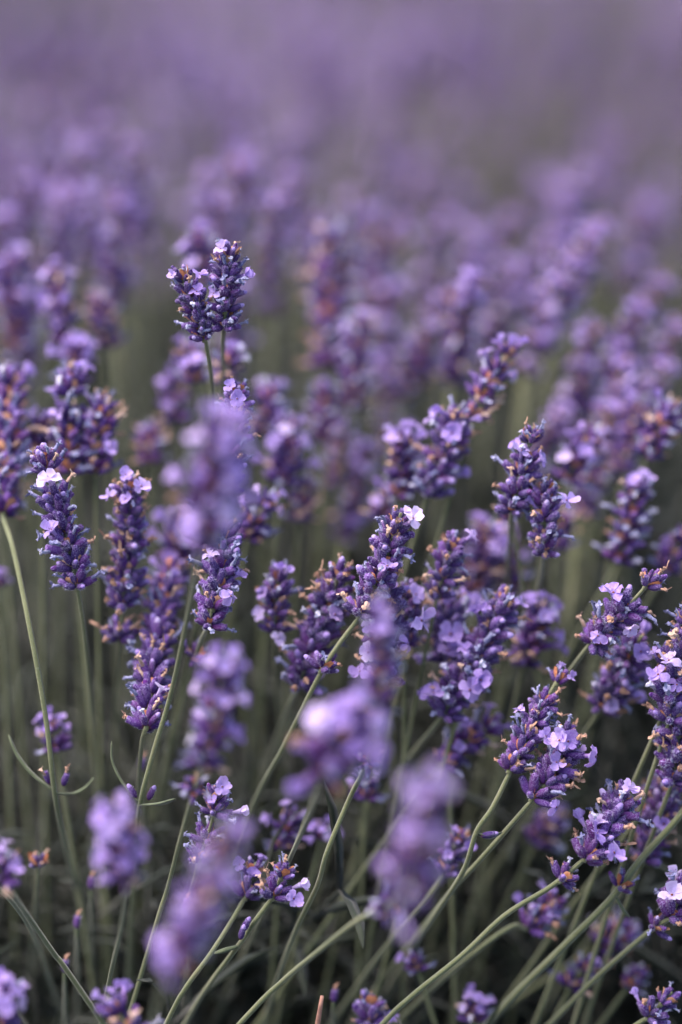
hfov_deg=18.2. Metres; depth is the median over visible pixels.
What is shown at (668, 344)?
lavender stalk
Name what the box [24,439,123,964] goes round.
lavender stalk
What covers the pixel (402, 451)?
lavender stalk
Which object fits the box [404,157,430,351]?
lavender stalk
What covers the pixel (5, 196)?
lavender stalk
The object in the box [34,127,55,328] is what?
lavender stalk
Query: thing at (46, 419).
lavender stalk
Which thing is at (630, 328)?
lavender stalk
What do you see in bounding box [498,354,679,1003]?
lavender stalk
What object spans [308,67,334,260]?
lavender stalk
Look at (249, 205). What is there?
lavender stalk
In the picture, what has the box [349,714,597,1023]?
lavender stalk
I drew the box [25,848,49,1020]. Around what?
lavender stalk
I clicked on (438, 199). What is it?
lavender stalk
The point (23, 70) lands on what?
lavender stalk
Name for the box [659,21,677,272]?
lavender stalk
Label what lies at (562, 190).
lavender stalk
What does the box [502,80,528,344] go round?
lavender stalk
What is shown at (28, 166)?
lavender stalk
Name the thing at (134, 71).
lavender stalk
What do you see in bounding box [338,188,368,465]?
lavender stalk
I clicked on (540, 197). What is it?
lavender stalk
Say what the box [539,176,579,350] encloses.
lavender stalk
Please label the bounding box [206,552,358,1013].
lavender stalk
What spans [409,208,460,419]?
lavender stalk
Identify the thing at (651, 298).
lavender stalk
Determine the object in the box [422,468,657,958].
lavender stalk
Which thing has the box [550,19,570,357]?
lavender stalk
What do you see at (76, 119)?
lavender stalk
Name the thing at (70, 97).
lavender stalk
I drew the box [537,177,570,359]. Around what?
lavender stalk
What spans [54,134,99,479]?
lavender stalk
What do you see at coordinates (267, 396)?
lavender stalk
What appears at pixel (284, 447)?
lavender stalk
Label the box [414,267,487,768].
lavender stalk
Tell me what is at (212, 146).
lavender stalk
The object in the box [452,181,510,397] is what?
lavender stalk
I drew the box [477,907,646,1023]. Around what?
lavender stalk
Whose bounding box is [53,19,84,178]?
lavender stalk
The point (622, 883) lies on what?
lavender stalk
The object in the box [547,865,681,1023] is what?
lavender stalk
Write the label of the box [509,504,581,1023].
lavender stalk
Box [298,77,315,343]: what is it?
lavender stalk
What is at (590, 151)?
lavender stalk
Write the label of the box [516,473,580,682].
lavender stalk
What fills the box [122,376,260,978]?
lavender stalk
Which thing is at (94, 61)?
lavender stalk
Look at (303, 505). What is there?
lavender stalk
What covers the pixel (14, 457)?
lavender stalk
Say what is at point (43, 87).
lavender stalk
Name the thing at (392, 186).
lavender stalk
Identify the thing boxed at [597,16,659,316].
lavender stalk
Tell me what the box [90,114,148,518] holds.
lavender stalk
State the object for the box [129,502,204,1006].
lavender stalk
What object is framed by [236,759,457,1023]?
lavender stalk
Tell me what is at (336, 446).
lavender stalk
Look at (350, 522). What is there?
lavender stalk
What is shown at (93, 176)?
lavender stalk
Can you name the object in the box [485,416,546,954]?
lavender stalk
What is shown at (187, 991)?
young bud sprig
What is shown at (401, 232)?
lavender stalk
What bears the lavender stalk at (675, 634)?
on the ground
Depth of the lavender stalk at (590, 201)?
1.53 m
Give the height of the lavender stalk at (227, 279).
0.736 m
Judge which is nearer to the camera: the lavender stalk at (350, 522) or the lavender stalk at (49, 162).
the lavender stalk at (350, 522)
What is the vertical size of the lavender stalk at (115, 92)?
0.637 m
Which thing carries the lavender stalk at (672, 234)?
on the ground
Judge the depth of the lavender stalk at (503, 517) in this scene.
0.87 m
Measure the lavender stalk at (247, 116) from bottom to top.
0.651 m
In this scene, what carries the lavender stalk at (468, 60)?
on the ground
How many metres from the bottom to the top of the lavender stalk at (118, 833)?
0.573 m
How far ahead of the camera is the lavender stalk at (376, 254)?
1.08 m
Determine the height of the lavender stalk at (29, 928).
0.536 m
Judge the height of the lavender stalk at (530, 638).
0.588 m
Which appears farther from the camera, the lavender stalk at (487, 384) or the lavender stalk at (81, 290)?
the lavender stalk at (81, 290)
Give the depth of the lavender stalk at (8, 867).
0.77 m
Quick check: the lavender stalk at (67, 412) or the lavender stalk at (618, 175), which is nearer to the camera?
the lavender stalk at (67, 412)
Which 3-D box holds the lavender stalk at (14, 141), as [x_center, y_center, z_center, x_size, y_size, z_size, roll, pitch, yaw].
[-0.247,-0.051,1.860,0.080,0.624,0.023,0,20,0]
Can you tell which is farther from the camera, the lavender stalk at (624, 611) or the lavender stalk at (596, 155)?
the lavender stalk at (596, 155)
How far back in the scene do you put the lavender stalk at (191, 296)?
0.80 m
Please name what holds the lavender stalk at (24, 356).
on the ground
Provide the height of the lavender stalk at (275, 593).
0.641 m
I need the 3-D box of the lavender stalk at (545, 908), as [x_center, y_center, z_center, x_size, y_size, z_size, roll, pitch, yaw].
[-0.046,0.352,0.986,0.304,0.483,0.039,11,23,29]
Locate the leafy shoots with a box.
[0,312,681,953]
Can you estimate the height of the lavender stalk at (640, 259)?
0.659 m
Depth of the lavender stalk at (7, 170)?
1.63 m
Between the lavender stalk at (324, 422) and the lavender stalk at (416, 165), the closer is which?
the lavender stalk at (324, 422)
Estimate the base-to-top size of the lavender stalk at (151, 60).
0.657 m
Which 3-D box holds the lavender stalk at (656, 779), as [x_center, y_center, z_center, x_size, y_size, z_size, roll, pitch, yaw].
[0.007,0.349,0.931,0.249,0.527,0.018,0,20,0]
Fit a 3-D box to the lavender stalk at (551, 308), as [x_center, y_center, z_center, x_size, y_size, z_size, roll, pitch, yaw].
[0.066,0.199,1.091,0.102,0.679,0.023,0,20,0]
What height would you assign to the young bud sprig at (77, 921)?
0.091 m
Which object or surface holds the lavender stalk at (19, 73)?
on the ground
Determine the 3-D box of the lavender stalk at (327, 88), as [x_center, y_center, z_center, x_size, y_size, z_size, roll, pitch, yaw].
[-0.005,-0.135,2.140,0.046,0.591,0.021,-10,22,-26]
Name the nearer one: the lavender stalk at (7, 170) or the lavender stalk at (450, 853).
the lavender stalk at (450, 853)
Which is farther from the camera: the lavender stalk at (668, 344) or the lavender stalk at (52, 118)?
the lavender stalk at (52, 118)
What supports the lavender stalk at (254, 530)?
on the ground
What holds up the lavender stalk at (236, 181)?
on the ground
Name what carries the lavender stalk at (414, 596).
on the ground
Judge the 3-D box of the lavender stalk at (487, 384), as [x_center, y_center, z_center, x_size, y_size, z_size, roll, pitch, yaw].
[-0.004,0.259,0.930,0.175,0.676,0.023,-10,22,-25]
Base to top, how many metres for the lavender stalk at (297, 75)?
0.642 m
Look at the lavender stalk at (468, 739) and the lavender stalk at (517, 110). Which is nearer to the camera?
the lavender stalk at (468, 739)
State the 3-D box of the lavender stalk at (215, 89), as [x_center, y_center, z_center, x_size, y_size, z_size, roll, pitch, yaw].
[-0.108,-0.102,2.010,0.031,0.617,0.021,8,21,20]
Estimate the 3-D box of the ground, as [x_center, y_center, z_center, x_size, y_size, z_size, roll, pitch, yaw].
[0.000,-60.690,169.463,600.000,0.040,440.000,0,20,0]
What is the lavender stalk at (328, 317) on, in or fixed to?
on the ground
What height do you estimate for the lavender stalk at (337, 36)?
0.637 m
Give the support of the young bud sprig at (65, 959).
in the foliage at (624, 734)
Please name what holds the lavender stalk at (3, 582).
on the ground
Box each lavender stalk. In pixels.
[0,95,38,318]
[0,114,21,193]
[0,144,18,228]
[0,157,12,212]
[0,196,15,358]
[0,205,20,306]
[0,243,69,999]
[0,303,43,732]
[0,361,101,1003]
[0,568,19,1017]
[0,838,106,1023]
[0,888,63,1021]
[0,967,28,1023]
[2,183,35,322]
[3,469,45,1023]
[7,173,45,844]
[9,15,35,147]
[10,148,42,228]
[12,145,34,212]
[17,21,56,361]
[19,35,40,253]
[23,406,59,1023]
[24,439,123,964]
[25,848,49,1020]
[26,93,64,459]
[30,65,52,294]
[30,111,60,323]
[30,188,77,663]
[33,706,97,1019]
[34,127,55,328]
[36,257,80,1018]
[38,359,115,999]
[40,181,99,973]
[46,97,91,409]
[47,330,97,1014]
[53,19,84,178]
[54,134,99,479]
[59,62,83,332]
[70,182,129,752]
[77,176,86,474]
[77,286,132,944]
[77,387,127,1023]
[83,61,114,383]
[83,121,105,226]
[86,26,105,336]
[89,465,157,977]
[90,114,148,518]
[90,790,148,1023]
[91,978,163,1023]
[92,187,139,644]
[97,205,136,471]
[103,59,128,380]
[110,399,256,1010]
[116,133,160,552]
[120,36,145,333]
[121,554,191,946]
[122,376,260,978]
[126,176,158,414]
[128,642,249,1014]
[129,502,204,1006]
[130,419,171,1008]
[138,15,161,322]
[144,518,249,1016]
[150,814,252,1023]
[151,97,189,341]
[153,364,230,815]
[155,151,183,363]
[155,485,287,990]
[164,853,278,1023]
[166,264,235,798]
[167,775,248,1023]
[170,129,211,356]
[171,333,284,1021]
[173,221,235,985]
[174,53,211,426]
[178,201,212,360]
[183,851,310,1023]
[188,153,252,571]
[189,43,210,185]
[190,163,222,397]
[191,93,231,334]
[197,237,254,723]
[198,505,423,1023]
[199,99,222,325]
[199,279,258,701]
[201,72,230,191]
[203,340,249,622]
[204,188,245,385]
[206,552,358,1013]
[210,150,266,642]
[213,683,388,1023]
[227,127,264,383]
[227,409,321,1023]
[233,74,260,340]
[234,43,282,332]
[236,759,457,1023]
[244,376,294,1013]
[251,188,292,665]
[252,558,304,1023]
[255,702,510,1023]
[260,799,313,1023]
[261,591,409,1023]
[266,469,323,1023]
[269,128,302,402]
[271,119,314,376]
[274,815,343,1023]
[278,26,311,335]
[279,165,315,550]
[283,21,322,378]
[283,395,482,1023]
[285,641,492,1011]
[287,308,383,1023]
[295,218,364,1020]
[297,19,345,326]
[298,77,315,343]
[298,377,344,1012]
[301,207,339,1011]
[307,438,380,1009]
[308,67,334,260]
[309,283,459,1007]
[313,82,334,226]
[315,333,528,1020]
[316,415,358,992]
[322,48,347,218]
[325,215,416,566]
[329,823,476,1023]
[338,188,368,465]
[338,557,435,998]
[340,419,429,1022]
[346,768,392,1023]
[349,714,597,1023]
[350,989,398,1023]
[353,199,402,519]
[353,528,478,1023]
[354,207,528,945]
[358,275,409,624]
[358,477,399,1004]
[361,37,437,277]
[365,128,413,385]
[371,348,435,1018]
[374,584,533,999]
[379,778,654,1023]
[383,661,576,999]
[385,28,411,272]
[387,229,567,983]
[390,16,448,273]
[392,577,430,1023]
[392,879,571,1023]
[393,33,419,316]
[395,19,440,224]
[395,948,436,1023]
[401,294,442,458]
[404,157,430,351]
[405,620,653,1023]
[407,161,434,325]
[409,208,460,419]
[413,587,482,1023]
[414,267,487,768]
[417,421,611,1015]
[420,512,507,1023]
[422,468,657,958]
[422,560,671,952]
[424,161,455,270]
[434,219,603,937]
[434,400,574,936]
[436,220,485,514]
[437,215,621,1020]
[439,20,460,292]
[447,50,498,288]
[447,250,593,1020]
[448,802,569,1023]
[450,590,567,1023]
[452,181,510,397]
[455,983,494,1023]
[458,28,482,307]
[462,251,523,897]
[463,525,681,948]
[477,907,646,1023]
[479,21,501,235]
[479,523,535,992]
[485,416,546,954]
[491,808,681,1023]
[492,494,588,1021]
[493,771,660,1023]
[494,271,676,998]
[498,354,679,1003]
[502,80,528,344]
[504,388,681,1023]
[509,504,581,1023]
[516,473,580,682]
[519,160,601,534]
[524,395,625,978]
[528,164,558,370]
[528,353,639,863]
[532,198,663,935]
[532,603,681,1023]
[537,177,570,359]
[537,779,681,1023]
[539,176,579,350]
[541,182,575,404]
[543,315,609,1021]
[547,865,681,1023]
[548,374,655,1021]
[548,952,602,1023]
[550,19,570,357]
[551,296,651,800]
[558,126,606,351]
[566,147,610,359]
[566,199,664,1001]
[570,173,601,341]
[571,640,681,1023]
[574,137,605,378]
[582,315,681,937]
[582,713,681,1023]
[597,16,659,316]
[598,963,650,1023]
[603,132,635,336]
[609,189,646,348]
[629,981,680,1023]
[643,171,678,369]
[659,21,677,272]
[664,190,681,335]
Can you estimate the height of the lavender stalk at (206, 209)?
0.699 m
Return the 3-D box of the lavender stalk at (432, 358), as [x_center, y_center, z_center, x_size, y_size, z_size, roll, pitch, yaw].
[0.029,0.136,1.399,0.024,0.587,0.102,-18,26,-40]
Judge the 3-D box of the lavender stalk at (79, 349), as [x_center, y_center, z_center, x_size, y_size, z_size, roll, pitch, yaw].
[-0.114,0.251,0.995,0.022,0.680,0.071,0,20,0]
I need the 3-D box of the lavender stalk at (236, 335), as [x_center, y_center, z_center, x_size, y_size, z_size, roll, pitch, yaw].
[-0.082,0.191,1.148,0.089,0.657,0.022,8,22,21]
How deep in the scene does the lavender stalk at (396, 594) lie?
0.81 m
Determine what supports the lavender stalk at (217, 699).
on the ground
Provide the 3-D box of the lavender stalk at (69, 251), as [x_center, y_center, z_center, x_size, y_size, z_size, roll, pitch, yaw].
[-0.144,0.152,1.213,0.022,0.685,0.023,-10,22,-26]
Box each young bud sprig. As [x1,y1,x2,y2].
[61,953,69,1023]
[73,909,81,1021]
[88,870,95,992]
[137,752,145,850]
[185,892,191,1014]
[330,983,338,1023]
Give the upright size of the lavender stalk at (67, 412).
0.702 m
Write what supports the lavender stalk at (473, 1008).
on the ground
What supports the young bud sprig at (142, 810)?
attached to the foliage at (624, 734)
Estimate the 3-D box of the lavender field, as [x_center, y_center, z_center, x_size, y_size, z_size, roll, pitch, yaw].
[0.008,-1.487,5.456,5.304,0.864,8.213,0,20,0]
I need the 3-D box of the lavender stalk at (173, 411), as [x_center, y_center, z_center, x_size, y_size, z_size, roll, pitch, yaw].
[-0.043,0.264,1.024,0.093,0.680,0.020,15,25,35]
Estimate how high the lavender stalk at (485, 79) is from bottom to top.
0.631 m
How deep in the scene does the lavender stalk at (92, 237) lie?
1.07 m
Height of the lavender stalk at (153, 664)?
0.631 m
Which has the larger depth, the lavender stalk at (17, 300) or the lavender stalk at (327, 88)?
the lavender stalk at (327, 88)
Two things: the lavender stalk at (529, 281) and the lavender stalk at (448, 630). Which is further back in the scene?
the lavender stalk at (529, 281)
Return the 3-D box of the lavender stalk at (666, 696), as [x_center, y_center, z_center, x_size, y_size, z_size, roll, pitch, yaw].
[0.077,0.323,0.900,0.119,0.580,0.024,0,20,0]
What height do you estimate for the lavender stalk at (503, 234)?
0.661 m
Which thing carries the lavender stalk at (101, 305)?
on the ground
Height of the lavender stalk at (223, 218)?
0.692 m
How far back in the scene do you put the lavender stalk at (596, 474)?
0.93 m
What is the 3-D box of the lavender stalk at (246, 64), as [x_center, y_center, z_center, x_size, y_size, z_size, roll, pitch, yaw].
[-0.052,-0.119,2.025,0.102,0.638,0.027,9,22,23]
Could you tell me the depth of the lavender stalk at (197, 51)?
1.90 m
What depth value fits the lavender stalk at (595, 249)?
1.03 m
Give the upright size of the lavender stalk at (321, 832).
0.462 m
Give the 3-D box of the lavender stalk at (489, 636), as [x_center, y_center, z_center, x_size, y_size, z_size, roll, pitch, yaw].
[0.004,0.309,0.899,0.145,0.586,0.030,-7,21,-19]
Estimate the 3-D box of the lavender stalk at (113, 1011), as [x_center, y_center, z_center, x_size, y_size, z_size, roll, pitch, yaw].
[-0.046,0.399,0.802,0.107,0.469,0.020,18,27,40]
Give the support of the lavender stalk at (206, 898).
on the ground
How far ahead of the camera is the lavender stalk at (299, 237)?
1.14 m
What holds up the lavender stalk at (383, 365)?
on the ground
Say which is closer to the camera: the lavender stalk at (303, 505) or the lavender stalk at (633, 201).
the lavender stalk at (303, 505)
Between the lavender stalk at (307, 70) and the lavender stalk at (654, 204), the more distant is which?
the lavender stalk at (307, 70)
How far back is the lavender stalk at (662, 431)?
0.87 m
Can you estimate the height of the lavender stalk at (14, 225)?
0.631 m
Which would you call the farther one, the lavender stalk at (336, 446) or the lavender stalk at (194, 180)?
the lavender stalk at (194, 180)
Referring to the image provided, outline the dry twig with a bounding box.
[315,995,323,1023]
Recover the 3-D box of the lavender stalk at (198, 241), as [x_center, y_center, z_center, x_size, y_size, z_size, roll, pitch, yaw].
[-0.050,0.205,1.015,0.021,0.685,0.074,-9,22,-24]
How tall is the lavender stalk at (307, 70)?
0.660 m
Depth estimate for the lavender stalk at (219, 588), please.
0.81 m
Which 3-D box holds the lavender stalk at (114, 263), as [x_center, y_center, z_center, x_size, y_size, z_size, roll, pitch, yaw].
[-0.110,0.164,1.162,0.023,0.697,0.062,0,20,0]
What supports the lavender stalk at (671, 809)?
on the ground
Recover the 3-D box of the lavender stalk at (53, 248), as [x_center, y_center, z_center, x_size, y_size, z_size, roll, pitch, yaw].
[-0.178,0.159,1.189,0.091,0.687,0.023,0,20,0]
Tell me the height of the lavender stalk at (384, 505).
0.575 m
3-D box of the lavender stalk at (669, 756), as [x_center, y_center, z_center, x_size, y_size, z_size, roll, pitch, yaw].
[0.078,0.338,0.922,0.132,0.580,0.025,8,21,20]
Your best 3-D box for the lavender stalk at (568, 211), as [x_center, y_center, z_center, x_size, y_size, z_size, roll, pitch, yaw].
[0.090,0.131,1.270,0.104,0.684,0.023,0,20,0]
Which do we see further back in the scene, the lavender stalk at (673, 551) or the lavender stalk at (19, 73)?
the lavender stalk at (19, 73)
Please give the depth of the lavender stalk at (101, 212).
1.35 m
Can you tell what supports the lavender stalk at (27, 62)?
on the ground
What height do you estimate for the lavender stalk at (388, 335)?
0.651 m
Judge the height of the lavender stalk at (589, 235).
0.687 m
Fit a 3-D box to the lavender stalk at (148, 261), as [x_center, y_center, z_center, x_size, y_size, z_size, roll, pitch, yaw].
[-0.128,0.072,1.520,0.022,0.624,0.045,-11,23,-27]
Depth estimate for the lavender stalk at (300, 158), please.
1.46 m
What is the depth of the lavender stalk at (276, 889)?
0.80 m
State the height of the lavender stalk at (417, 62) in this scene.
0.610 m
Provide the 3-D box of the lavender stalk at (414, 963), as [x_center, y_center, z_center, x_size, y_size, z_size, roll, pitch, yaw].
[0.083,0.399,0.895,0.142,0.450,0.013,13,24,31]
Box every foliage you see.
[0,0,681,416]
[0,86,681,1023]
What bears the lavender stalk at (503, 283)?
on the ground
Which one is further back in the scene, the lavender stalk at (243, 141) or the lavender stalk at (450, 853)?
the lavender stalk at (243, 141)
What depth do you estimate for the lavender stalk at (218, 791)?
0.80 m
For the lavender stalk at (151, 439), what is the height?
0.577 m
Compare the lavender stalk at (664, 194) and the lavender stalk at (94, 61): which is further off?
the lavender stalk at (94, 61)
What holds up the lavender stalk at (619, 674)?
on the ground
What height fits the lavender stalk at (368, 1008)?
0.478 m
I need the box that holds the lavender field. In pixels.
[0,0,681,415]
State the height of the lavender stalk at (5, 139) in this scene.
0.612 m
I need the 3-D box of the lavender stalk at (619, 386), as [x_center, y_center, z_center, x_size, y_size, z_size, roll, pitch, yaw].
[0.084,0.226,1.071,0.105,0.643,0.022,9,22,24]
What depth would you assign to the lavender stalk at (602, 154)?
1.82 m
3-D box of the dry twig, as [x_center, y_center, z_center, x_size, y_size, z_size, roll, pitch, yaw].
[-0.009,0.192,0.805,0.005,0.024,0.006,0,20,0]
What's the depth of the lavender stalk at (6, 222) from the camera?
1.05 m
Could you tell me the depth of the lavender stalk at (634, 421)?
0.92 m
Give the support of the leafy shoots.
on the foliage at (624, 734)
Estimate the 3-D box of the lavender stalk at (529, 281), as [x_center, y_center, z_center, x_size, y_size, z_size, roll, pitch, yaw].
[0.051,0.161,1.221,0.135,0.662,0.022,3,20,9]
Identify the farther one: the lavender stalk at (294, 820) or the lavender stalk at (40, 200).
the lavender stalk at (40, 200)
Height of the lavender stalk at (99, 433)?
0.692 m
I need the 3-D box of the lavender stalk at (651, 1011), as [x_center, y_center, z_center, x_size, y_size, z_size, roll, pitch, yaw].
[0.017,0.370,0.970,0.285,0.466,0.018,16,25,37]
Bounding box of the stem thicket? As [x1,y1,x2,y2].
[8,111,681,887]
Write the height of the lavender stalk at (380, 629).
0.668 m
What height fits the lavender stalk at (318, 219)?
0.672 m
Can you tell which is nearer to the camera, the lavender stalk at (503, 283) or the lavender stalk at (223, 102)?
the lavender stalk at (503, 283)
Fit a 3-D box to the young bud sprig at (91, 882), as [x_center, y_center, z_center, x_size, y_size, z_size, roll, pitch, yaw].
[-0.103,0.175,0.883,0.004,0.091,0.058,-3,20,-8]
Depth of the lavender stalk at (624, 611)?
0.80 m
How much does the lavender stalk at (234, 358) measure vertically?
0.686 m
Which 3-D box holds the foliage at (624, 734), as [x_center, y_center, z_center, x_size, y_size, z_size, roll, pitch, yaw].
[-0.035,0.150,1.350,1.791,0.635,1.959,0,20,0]
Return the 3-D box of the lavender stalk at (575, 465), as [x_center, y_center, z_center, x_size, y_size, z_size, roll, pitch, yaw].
[0.041,0.280,0.987,0.140,0.675,0.019,1,20,1]
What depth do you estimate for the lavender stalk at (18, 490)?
0.91 m
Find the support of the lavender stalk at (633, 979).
on the ground
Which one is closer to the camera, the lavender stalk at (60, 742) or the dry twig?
the dry twig
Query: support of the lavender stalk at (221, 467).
on the ground
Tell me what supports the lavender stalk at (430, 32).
on the ground
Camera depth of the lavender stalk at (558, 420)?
0.96 m
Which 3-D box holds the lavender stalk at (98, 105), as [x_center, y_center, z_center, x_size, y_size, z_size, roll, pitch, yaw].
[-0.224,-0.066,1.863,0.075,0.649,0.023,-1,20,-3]
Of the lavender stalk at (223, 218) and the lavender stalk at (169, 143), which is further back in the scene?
the lavender stalk at (169, 143)
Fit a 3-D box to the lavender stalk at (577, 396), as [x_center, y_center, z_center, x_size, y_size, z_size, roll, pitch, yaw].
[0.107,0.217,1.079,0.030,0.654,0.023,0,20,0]
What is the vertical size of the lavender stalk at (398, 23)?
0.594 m
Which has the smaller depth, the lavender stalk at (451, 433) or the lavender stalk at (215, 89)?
the lavender stalk at (451, 433)
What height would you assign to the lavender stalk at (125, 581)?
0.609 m
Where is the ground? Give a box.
[13,6,677,1023]
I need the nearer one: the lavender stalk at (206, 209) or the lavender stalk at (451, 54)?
the lavender stalk at (206, 209)
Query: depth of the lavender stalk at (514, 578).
0.91 m
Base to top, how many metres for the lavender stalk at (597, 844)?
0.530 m
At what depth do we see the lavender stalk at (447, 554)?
0.83 m
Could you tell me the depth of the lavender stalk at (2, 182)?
1.52 m
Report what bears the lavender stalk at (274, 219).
on the ground
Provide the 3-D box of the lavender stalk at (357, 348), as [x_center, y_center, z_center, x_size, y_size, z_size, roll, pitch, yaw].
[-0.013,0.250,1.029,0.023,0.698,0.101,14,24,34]
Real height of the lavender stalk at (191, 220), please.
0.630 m
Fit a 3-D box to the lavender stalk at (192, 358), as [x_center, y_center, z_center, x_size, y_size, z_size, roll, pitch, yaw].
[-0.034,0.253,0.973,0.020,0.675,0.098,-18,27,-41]
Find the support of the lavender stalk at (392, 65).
on the ground
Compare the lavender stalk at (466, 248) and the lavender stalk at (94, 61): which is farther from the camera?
the lavender stalk at (94, 61)
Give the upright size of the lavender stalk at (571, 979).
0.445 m
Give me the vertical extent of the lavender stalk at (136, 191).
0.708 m
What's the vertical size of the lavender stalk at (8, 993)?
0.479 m
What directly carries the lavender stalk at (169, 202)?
on the ground
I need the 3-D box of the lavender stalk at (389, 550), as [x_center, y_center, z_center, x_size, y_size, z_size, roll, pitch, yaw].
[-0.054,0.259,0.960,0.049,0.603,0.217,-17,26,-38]
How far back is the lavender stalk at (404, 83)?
1.87 m
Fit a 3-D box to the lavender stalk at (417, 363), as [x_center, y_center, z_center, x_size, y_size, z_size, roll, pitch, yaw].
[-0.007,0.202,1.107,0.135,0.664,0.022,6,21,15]
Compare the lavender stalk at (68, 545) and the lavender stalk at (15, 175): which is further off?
the lavender stalk at (15, 175)
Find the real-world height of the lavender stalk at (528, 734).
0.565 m
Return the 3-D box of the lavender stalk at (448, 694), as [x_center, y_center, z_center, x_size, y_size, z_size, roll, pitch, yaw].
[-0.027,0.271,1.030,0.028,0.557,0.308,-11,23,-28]
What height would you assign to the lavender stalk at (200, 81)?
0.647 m
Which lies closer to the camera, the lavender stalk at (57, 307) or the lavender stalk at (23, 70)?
the lavender stalk at (57, 307)
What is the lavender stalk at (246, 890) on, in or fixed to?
on the ground
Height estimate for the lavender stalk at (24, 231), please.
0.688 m
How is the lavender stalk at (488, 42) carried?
on the ground
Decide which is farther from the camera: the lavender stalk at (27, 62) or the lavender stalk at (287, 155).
the lavender stalk at (27, 62)
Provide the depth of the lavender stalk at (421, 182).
1.46 m
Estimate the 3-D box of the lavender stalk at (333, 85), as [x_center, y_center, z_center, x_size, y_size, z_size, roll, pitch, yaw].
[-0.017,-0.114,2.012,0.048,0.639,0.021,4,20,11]
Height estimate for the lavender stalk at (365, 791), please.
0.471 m
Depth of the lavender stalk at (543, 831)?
0.89 m
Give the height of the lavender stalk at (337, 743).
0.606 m

